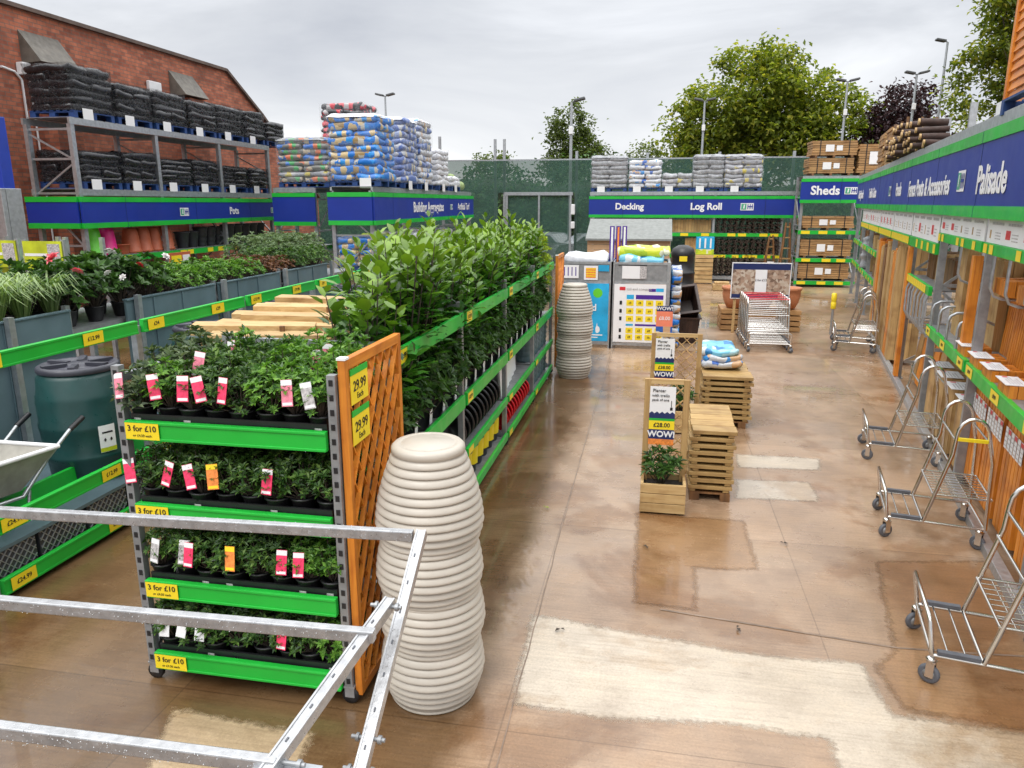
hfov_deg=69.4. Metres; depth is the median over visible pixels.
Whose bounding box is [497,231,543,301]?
laurel shrub
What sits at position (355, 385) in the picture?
garden trellis
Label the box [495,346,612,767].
floor joint
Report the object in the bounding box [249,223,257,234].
plant pot
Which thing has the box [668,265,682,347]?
sack pile
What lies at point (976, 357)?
picket bundle
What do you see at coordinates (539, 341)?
column pot
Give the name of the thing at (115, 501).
lattice planter
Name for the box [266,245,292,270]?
shrub
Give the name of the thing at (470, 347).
bushy shrub
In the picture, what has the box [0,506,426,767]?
trolley frame
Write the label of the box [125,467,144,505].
lattice planter
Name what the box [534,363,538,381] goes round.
column pot
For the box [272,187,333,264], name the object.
pallet rack
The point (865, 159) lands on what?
timber pack
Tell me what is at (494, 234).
laurel shrub
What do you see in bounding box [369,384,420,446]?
bushy shrub
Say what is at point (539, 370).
column pot
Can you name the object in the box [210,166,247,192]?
sack stack
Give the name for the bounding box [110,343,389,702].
plant trolley
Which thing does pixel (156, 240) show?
plant pot
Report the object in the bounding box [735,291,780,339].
hand cart
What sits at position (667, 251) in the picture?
compost sack
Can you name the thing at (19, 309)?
ornamental grass
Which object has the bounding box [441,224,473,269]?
laurel shrub
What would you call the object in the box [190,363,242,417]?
potted shrub
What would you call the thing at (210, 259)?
shrub
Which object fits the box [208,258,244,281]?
shrub
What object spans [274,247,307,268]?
shrub
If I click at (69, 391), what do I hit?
water butt
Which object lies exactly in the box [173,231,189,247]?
plant pot
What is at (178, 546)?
potted shrub
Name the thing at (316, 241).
silver shrub
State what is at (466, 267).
laurel shrub
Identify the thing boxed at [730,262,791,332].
display board
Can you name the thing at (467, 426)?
nested tub
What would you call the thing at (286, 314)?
plank pile
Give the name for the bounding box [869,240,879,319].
post bundle
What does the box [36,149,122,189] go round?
sack stack
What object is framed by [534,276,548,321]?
bushy shrub
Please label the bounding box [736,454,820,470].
concrete patch
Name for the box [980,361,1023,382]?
picket bundle
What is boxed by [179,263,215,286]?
shrub
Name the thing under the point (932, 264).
post bundle
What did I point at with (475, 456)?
labelled pot
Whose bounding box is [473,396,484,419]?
nested tub
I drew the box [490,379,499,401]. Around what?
nested tub
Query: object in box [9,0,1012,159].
sky
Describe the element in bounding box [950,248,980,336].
plank bundle
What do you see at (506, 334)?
bushy shrub
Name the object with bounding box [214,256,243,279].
shrub
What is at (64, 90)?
sack stack
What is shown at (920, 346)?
post bundle
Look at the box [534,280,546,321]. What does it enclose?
bushy shrub
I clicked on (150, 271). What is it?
rose bush
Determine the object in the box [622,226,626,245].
striped board
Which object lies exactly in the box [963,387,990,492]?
panel bundle
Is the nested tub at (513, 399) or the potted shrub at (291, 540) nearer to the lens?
the potted shrub at (291, 540)
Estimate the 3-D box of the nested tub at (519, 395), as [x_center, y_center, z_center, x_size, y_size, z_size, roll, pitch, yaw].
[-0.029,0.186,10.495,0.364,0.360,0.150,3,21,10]
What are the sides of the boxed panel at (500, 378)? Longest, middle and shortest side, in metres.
0.440 x 0.380 x 0.025 m
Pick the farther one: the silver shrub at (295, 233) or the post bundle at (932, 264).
the silver shrub at (295, 233)
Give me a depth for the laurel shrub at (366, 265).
5.65 m
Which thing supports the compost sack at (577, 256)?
on the compost sack
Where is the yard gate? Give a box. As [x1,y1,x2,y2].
[505,192,574,265]
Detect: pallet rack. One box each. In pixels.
[21,117,274,261]
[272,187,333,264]
[327,186,473,285]
[589,191,799,281]
[791,175,861,287]
[848,89,1023,633]
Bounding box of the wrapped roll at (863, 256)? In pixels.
[859,236,873,268]
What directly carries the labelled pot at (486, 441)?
on the plant trolley at (523, 371)
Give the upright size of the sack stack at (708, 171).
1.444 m
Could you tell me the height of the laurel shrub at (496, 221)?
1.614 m
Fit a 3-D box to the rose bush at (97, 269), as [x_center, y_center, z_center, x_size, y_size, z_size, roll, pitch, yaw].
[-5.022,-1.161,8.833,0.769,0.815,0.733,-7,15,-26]
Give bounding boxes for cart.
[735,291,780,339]
[737,292,783,340]
[738,294,786,347]
[740,295,789,349]
[741,297,792,352]
[749,299,771,306]
[830,287,878,342]
[830,291,878,353]
[857,354,948,466]
[872,399,994,549]
[905,485,1023,683]
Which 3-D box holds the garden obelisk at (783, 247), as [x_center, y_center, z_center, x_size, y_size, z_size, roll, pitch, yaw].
[10.134,-4.803,27.421,0.536,2.304,0.568,3,14,10]
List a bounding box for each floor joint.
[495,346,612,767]
[660,609,1023,656]
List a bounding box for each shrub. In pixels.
[110,359,167,419]
[122,443,174,495]
[130,281,160,294]
[138,355,188,414]
[139,527,185,572]
[141,267,187,292]
[143,343,187,413]
[148,442,187,494]
[150,267,177,293]
[151,598,187,644]
[152,443,195,497]
[157,332,200,363]
[158,261,192,285]
[160,527,186,554]
[163,528,211,574]
[164,358,214,422]
[167,340,208,373]
[170,258,195,265]
[170,265,204,289]
[171,443,215,463]
[172,259,207,287]
[175,601,219,647]
[176,444,226,505]
[177,335,220,388]
[178,324,219,348]
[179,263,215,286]
[182,529,214,557]
[183,529,223,582]
[187,256,207,266]
[187,259,220,280]
[187,346,232,416]
[189,603,236,654]
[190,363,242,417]
[191,255,214,262]
[193,444,238,499]
[196,328,237,360]
[198,261,229,295]
[201,258,232,281]
[203,530,245,553]
[205,446,251,501]
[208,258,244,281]
[208,340,244,365]
[209,531,254,585]
[211,365,267,419]
[212,349,254,392]
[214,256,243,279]
[219,606,261,652]
[220,446,260,502]
[221,232,255,256]
[223,258,254,279]
[226,324,261,350]
[226,448,273,503]
[227,339,267,372]
[230,254,248,259]
[233,256,267,277]
[235,532,258,575]
[235,532,282,582]
[236,246,267,258]
[237,350,274,419]
[240,608,280,655]
[243,231,264,251]
[243,360,288,420]
[244,234,270,251]
[245,256,276,275]
[246,448,285,485]
[248,334,276,348]
[249,449,302,511]
[251,254,270,274]
[253,533,290,554]
[254,246,285,268]
[255,255,284,272]
[255,342,293,361]
[257,230,274,242]
[258,231,278,244]
[259,534,306,584]
[261,342,309,420]
[261,610,276,616]
[262,234,291,267]
[265,361,315,422]
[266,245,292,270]
[268,612,308,658]
[269,254,295,281]
[269,449,305,505]
[270,229,287,240]
[272,231,294,243]
[272,333,303,349]
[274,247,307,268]
[275,233,305,264]
[276,451,329,507]
[278,334,310,363]
[282,535,311,561]
[284,535,328,592]
[285,246,315,267]
[287,613,329,660]
[288,344,327,422]
[289,229,301,239]
[290,232,317,250]
[291,451,327,508]
[293,326,330,352]
[294,244,324,265]
[294,363,333,437]
[302,231,328,265]
[303,536,332,565]
[304,243,332,264]
[306,538,340,600]
[307,454,343,522]
[308,334,338,373]
[310,265,430,448]
[310,609,342,669]
[313,345,351,408]
[318,327,351,362]
[320,227,423,332]
[320,451,358,486]
[327,231,450,410]
[328,537,369,563]
[331,336,375,409]
[342,218,412,280]
[343,229,460,382]
[343,327,386,402]
[355,438,374,496]
[358,509,372,565]
[367,220,458,371]
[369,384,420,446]
[374,235,446,253]
[391,226,475,364]
[396,219,454,286]
[402,359,436,435]
[414,333,451,430]
[417,210,472,294]
[425,342,460,417]
[434,244,487,367]
[439,332,473,405]
[440,229,473,252]
[440,240,492,344]
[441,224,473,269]
[445,223,513,330]
[445,230,503,365]
[449,313,482,395]
[458,212,504,251]
[460,226,521,314]
[465,324,489,385]
[468,223,520,321]
[473,315,499,377]
[481,297,506,369]
[489,306,511,362]
[490,219,525,242]
[495,209,539,303]
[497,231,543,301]
[497,235,531,310]
[497,301,518,355]
[499,286,522,349]
[500,234,535,309]
[510,297,527,343]
[511,218,550,290]
[512,220,547,292]
[515,293,534,338]
[521,276,536,333]
[524,284,541,329]
[526,229,553,287]
[529,223,552,285]
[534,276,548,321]
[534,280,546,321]
[538,278,551,317]
[638,444,688,483]
[668,385,697,410]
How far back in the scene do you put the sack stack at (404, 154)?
20.49 m
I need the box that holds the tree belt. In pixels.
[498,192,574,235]
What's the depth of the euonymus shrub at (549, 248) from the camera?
12.69 m
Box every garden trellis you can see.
[336,333,403,694]
[554,252,563,366]
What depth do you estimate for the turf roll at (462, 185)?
27.70 m
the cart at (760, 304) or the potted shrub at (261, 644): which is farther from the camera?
the cart at (760, 304)
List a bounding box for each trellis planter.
[639,378,690,514]
[650,332,702,432]
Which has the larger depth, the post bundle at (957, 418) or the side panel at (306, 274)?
the side panel at (306, 274)
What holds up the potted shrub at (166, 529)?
on the plant trolley at (248, 592)
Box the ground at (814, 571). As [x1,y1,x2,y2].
[0,265,1023,767]
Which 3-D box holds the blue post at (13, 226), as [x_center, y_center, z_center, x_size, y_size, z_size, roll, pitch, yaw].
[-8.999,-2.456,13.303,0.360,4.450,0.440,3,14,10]
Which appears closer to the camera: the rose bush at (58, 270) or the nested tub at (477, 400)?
the nested tub at (477, 400)
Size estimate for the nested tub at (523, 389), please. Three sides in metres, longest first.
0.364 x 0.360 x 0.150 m
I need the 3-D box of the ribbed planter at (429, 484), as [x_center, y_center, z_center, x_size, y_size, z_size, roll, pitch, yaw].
[-0.491,0.665,4.402,0.651,0.678,0.651,-4,14,-17]
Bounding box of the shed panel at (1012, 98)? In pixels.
[995,0,1023,115]
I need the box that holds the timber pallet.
[717,304,801,331]
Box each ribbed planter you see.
[375,432,483,556]
[376,538,483,613]
[381,584,485,661]
[381,633,484,714]
[555,353,591,378]
[556,282,592,320]
[556,316,592,339]
[556,334,591,357]
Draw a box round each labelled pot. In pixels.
[472,443,478,471]
[476,436,483,463]
[482,428,489,455]
[487,422,494,448]
[492,416,498,441]
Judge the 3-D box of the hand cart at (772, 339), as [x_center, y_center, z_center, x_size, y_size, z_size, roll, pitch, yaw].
[5.444,-1.336,15.855,0.923,1.061,0.962,3,14,10]
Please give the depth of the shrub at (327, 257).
14.56 m
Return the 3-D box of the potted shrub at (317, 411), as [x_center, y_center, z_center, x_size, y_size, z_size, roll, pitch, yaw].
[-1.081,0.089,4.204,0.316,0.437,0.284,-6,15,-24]
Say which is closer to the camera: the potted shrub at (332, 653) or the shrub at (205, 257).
the potted shrub at (332, 653)
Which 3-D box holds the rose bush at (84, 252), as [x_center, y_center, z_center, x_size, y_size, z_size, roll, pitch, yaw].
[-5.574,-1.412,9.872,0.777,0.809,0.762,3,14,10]
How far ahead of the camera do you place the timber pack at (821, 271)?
27.01 m
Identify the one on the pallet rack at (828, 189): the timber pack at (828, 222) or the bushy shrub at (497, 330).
the timber pack at (828, 222)
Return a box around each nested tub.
[442,417,466,438]
[454,400,481,424]
[457,416,470,439]
[465,404,477,429]
[465,408,474,434]
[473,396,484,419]
[477,393,488,416]
[480,389,491,412]
[483,386,494,408]
[486,382,497,403]
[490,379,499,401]
[498,412,507,429]
[507,402,512,418]
[507,407,510,421]
[509,400,515,414]
[511,396,517,411]
[514,393,519,408]
[516,391,521,405]
[518,388,523,401]
[520,385,525,398]
[522,383,527,395]
[524,380,529,393]
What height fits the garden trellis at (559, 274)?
2.014 m
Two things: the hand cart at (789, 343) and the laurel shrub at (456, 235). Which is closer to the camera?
the laurel shrub at (456, 235)
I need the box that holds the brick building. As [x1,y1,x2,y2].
[0,0,321,307]
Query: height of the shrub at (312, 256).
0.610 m
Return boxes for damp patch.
[633,512,756,609]
[876,560,1023,728]
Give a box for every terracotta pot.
[722,285,738,307]
[775,286,801,308]
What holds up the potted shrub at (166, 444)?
on the plant trolley at (248, 592)
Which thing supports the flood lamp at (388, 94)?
on the ground at (814, 571)
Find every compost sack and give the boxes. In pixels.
[564,252,608,261]
[568,250,608,259]
[617,244,663,257]
[619,253,663,262]
[628,244,670,255]
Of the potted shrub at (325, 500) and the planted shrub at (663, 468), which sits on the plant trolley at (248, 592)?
the potted shrub at (325, 500)
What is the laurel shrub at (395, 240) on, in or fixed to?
on the plant trolley at (523, 371)
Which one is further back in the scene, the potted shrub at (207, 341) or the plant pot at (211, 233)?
the plant pot at (211, 233)
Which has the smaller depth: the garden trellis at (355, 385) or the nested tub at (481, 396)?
the garden trellis at (355, 385)
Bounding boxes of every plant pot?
[88,228,100,252]
[98,227,117,254]
[117,244,129,253]
[121,228,142,252]
[135,227,153,251]
[146,227,163,250]
[158,226,175,249]
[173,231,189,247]
[188,231,198,246]
[192,227,207,245]
[201,226,215,244]
[215,226,223,244]
[219,224,234,243]
[233,224,242,242]
[238,223,250,241]
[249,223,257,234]
[256,223,264,240]
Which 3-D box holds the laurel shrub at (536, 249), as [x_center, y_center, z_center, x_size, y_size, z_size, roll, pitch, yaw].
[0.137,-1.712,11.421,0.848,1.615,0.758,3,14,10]
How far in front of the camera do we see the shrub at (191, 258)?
11.95 m
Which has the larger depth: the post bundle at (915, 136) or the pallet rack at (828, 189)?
the pallet rack at (828, 189)
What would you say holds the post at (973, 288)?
on the pallet rack at (966, 186)
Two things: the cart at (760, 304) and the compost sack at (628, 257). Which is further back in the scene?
the cart at (760, 304)
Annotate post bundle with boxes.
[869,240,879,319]
[870,238,902,331]
[872,245,884,334]
[874,244,887,335]
[877,241,910,344]
[880,250,895,351]
[882,248,897,354]
[883,118,950,161]
[884,246,928,360]
[912,322,945,380]
[914,335,926,386]
[923,360,963,423]
[927,251,959,278]
[931,370,966,435]
[934,254,958,283]
[934,346,941,360]
[939,381,965,453]
[940,352,952,362]
[944,257,983,290]
[949,393,963,465]
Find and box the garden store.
[586,219,671,312]
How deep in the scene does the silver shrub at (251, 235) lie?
14.58 m
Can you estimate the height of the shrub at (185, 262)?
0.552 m
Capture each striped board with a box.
[608,226,614,283]
[615,226,620,283]
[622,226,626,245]
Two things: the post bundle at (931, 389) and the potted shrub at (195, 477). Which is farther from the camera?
the post bundle at (931, 389)
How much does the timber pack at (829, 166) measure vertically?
0.606 m
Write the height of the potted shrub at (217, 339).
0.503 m
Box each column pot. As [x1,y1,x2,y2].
[515,339,529,361]
[534,330,538,353]
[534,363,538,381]
[537,327,541,350]
[537,360,540,377]
[540,323,544,346]
[540,356,543,373]
[543,321,546,343]
[543,352,546,369]
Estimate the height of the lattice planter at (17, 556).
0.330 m
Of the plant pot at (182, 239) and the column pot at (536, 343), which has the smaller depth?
the column pot at (536, 343)
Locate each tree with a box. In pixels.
[532,96,616,158]
[643,28,885,157]
[843,77,956,143]
[927,0,1023,129]
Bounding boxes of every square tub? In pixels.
[669,283,701,322]
[678,314,701,343]
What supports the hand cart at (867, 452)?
on the ground at (814, 571)
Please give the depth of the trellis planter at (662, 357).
9.93 m
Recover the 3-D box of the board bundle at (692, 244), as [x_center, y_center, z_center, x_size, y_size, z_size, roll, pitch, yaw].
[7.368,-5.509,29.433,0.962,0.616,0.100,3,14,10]
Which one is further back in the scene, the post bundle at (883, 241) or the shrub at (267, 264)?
the post bundle at (883, 241)
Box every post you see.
[0,117,28,252]
[829,293,836,333]
[892,246,913,375]
[959,255,983,352]
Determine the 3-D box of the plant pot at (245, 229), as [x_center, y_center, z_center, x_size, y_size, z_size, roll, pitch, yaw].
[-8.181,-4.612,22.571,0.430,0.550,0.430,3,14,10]
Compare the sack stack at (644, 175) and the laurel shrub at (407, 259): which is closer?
the laurel shrub at (407, 259)
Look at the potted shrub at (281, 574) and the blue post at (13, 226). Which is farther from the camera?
the blue post at (13, 226)
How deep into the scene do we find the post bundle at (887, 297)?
14.80 m
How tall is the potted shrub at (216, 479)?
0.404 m
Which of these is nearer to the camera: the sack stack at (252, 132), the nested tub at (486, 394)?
the nested tub at (486, 394)
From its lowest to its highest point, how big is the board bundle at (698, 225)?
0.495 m
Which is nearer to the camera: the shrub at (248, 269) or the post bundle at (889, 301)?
the shrub at (248, 269)
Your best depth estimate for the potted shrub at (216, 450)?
4.60 m
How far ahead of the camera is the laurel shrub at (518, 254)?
9.76 m
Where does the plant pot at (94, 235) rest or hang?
on the pallet rack at (122, 208)
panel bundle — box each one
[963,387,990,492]
[976,402,1008,518]
[992,421,1023,550]
[1013,498,1023,570]
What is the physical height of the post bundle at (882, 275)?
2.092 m
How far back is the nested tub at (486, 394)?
8.45 m
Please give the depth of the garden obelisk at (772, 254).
28.08 m
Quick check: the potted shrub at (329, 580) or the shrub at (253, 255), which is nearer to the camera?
the potted shrub at (329, 580)
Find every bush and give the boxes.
[0,257,34,317]
[1,252,70,315]
[8,254,49,308]
[28,259,100,326]
[29,253,76,304]
[40,258,95,318]
[59,253,125,321]
[64,249,129,313]
[76,248,110,303]
[92,253,151,315]
[99,248,145,299]
[125,250,174,295]
[472,146,517,159]
[562,146,617,158]
[620,136,671,157]
[858,104,986,142]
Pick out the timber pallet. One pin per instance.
(724, 317)
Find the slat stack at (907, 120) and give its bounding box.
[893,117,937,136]
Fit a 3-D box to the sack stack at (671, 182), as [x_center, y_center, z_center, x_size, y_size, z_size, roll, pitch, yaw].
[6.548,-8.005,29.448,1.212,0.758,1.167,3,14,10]
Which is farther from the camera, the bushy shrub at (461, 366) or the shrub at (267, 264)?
the shrub at (267, 264)
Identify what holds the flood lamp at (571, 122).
on the ground at (814, 571)
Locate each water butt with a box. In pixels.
[34,355,130,478]
[172,320,217,345]
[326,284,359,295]
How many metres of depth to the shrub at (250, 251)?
13.61 m
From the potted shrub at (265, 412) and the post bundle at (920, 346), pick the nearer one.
the potted shrub at (265, 412)
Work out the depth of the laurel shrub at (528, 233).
11.68 m
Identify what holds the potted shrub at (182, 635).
on the plant trolley at (248, 592)
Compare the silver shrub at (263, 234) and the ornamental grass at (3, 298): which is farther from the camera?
the silver shrub at (263, 234)
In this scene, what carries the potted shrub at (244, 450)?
on the plant trolley at (248, 592)
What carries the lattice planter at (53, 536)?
on the shelving unit at (66, 489)
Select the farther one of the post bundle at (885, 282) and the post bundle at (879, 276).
the post bundle at (879, 276)
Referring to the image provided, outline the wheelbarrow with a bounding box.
[0,412,84,505]
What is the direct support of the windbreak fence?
on the ground at (814, 571)
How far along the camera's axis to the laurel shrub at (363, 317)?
5.17 m
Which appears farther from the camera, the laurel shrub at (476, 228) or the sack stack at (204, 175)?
the sack stack at (204, 175)
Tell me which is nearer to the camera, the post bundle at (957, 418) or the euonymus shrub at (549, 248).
the post bundle at (957, 418)
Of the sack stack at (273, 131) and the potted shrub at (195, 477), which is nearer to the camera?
the potted shrub at (195, 477)
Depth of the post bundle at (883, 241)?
16.89 m
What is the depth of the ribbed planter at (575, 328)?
12.74 m
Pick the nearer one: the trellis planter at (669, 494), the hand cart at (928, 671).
the hand cart at (928, 671)
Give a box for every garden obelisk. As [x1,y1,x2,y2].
[763,235,774,262]
[778,223,790,285]
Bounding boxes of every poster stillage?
[564,258,614,347]
[609,259,670,347]
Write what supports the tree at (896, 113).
on the ground at (814, 571)
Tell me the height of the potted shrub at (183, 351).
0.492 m
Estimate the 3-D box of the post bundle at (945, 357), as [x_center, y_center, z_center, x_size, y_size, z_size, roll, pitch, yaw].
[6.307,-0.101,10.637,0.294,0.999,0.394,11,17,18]
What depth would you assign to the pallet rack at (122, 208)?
17.61 m
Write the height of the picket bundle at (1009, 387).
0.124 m
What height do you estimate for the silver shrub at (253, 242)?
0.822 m
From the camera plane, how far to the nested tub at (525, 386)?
10.88 m
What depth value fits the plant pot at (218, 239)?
21.12 m
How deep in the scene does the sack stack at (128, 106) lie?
17.05 m
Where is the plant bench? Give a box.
[61,268,344,356]
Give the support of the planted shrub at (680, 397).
on the trellis planter at (662, 357)
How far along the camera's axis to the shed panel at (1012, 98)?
7.87 m
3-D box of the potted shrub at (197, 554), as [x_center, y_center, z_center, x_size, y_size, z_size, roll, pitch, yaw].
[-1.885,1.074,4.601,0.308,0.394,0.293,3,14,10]
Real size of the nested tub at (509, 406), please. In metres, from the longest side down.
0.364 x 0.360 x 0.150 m
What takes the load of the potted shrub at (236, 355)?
on the plant trolley at (248, 592)
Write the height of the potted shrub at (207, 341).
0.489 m
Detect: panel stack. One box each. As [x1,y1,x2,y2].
[685,404,737,501]
[699,362,753,428]
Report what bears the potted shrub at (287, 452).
on the plant trolley at (248, 592)
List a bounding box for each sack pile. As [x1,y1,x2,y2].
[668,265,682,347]
[696,340,742,368]
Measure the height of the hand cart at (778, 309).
1.061 m
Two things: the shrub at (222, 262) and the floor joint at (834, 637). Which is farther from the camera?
the shrub at (222, 262)
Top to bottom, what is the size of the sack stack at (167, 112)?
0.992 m
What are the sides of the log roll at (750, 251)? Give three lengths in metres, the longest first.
0.904 x 0.214 x 0.184 m
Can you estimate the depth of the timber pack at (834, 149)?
26.06 m
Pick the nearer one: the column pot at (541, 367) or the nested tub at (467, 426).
the nested tub at (467, 426)
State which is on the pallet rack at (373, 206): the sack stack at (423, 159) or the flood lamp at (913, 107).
the sack stack at (423, 159)
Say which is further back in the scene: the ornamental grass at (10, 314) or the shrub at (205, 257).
the shrub at (205, 257)
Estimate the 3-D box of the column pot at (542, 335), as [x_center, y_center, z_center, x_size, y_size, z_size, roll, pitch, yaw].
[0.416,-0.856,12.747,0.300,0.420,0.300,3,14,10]
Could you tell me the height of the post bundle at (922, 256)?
2.146 m
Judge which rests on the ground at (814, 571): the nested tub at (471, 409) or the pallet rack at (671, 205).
the pallet rack at (671, 205)
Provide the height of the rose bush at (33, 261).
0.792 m
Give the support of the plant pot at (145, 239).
on the pallet rack at (122, 208)
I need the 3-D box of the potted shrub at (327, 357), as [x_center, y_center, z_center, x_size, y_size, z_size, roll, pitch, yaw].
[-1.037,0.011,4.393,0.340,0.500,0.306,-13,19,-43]
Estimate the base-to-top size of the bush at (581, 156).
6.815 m
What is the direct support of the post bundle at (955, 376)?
on the pallet rack at (966, 186)
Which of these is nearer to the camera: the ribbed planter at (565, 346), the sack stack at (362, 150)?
the ribbed planter at (565, 346)
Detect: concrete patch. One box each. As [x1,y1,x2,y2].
[149,710,312,767]
[515,615,1023,767]
[735,479,818,501]
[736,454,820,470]
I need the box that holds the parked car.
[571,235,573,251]
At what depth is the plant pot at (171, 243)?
18.88 m
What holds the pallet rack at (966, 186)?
on the ground at (814, 571)
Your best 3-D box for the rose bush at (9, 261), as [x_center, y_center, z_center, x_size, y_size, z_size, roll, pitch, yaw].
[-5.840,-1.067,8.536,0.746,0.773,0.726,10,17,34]
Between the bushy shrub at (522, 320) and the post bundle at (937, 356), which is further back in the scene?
the post bundle at (937, 356)
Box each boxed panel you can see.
[498,369,501,397]
[507,363,508,386]
[508,361,511,381]
[510,358,513,375]
[513,355,515,370]
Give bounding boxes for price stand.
[168,251,190,263]
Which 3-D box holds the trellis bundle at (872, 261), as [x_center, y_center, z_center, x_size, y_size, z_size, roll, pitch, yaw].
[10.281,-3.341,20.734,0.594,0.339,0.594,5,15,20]
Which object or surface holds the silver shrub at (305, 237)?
on the plant bench
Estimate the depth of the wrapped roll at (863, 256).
21.26 m
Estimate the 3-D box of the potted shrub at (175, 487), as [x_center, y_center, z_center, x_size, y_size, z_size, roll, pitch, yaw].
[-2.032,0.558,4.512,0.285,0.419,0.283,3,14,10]
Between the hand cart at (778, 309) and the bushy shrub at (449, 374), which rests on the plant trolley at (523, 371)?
the bushy shrub at (449, 374)
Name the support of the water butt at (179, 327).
on the shelving unit at (66, 489)
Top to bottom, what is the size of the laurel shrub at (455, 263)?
1.662 m
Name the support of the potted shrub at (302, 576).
on the plant trolley at (248, 592)
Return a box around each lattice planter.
[0,534,37,579]
[35,509,85,557]
[83,487,127,529]
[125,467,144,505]
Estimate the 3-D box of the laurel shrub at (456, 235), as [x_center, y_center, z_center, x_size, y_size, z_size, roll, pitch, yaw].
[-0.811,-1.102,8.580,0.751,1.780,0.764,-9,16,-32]
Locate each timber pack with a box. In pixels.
[792,262,848,280]
[795,238,851,257]
[797,215,853,229]
[803,157,854,175]
[806,140,857,157]
[850,144,879,175]
[876,133,886,168]
[883,127,893,164]
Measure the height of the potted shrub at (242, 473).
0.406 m
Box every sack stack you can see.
[23,62,114,122]
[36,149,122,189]
[88,150,158,190]
[97,83,152,128]
[130,159,192,190]
[138,89,186,133]
[166,159,220,191]
[174,100,216,137]
[205,103,243,141]
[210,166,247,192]
[226,168,267,192]
[233,110,264,144]
[257,122,282,147]
[275,137,343,187]
[321,102,376,185]
[326,113,396,187]
[337,235,387,270]
[361,232,403,251]
[381,116,417,189]
[382,231,420,237]
[407,118,432,190]
[417,228,452,236]
[430,148,448,191]
[434,176,459,191]
[591,155,628,191]
[628,159,662,191]
[661,173,692,191]
[692,154,724,191]
[723,154,763,191]
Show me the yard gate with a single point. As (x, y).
(550, 213)
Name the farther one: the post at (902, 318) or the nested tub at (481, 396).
the post at (902, 318)
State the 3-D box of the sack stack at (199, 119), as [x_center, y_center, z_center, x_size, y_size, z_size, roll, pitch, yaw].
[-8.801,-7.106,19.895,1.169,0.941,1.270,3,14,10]
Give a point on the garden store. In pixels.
(649, 231)
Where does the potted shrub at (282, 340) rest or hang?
on the plant trolley at (248, 592)
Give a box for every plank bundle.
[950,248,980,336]
[984,257,1023,351]
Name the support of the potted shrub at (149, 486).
on the plant trolley at (248, 592)
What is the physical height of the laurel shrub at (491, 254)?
1.644 m
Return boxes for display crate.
[0,236,60,272]
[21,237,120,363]
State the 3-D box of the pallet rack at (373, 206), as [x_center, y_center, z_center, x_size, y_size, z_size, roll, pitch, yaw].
[-3.041,-4.454,23.669,1.236,3.405,10.392,3,14,10]
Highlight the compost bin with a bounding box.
[670,245,694,286]
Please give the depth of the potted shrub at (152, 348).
4.54 m
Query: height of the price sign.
1.030 m
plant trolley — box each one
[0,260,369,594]
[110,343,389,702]
[222,256,553,598]
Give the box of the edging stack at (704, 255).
[694,237,714,282]
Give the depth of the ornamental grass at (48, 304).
8.13 m
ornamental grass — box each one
[0,271,42,317]
[0,273,67,318]
[0,274,24,301]
[0,277,39,320]
[9,270,90,313]
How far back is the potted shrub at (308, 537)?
4.62 m
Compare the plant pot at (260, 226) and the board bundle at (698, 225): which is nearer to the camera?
the plant pot at (260, 226)
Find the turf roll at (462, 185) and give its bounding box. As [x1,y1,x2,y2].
[448,174,464,190]
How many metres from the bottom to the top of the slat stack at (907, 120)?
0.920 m
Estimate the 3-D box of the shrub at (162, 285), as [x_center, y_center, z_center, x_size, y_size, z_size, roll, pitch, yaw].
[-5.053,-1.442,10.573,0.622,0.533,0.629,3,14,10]
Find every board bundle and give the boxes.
[672,219,710,231]
[685,237,695,250]
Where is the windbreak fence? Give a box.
[316,137,959,275]
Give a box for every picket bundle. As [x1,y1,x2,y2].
[955,340,991,356]
[967,351,1007,369]
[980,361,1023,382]
[995,375,1023,399]
[999,298,1018,357]
[1006,304,1023,370]
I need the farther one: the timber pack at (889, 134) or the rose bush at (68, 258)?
the timber pack at (889, 134)
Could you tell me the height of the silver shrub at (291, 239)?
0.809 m
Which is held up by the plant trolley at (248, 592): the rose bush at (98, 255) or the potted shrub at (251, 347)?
the potted shrub at (251, 347)
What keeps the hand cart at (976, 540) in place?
on the ground at (814, 571)
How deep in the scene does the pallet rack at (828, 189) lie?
26.45 m
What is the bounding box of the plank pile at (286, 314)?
[190,294,351,345]
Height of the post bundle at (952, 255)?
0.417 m
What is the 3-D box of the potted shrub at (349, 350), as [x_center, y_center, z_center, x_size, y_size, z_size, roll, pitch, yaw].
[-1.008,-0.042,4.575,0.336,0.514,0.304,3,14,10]
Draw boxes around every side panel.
[0,310,75,442]
[122,283,217,382]
[216,271,280,319]
[281,263,327,295]
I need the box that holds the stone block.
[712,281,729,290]
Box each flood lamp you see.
[375,92,394,115]
[569,97,585,158]
[694,97,715,153]
[836,77,860,140]
[904,70,929,121]
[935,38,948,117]
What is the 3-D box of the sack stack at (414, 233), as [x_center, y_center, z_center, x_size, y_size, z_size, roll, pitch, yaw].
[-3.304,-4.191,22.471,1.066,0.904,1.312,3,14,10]
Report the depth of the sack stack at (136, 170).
17.38 m
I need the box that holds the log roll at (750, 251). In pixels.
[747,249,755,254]
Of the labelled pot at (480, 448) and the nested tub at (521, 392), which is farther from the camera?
the nested tub at (521, 392)

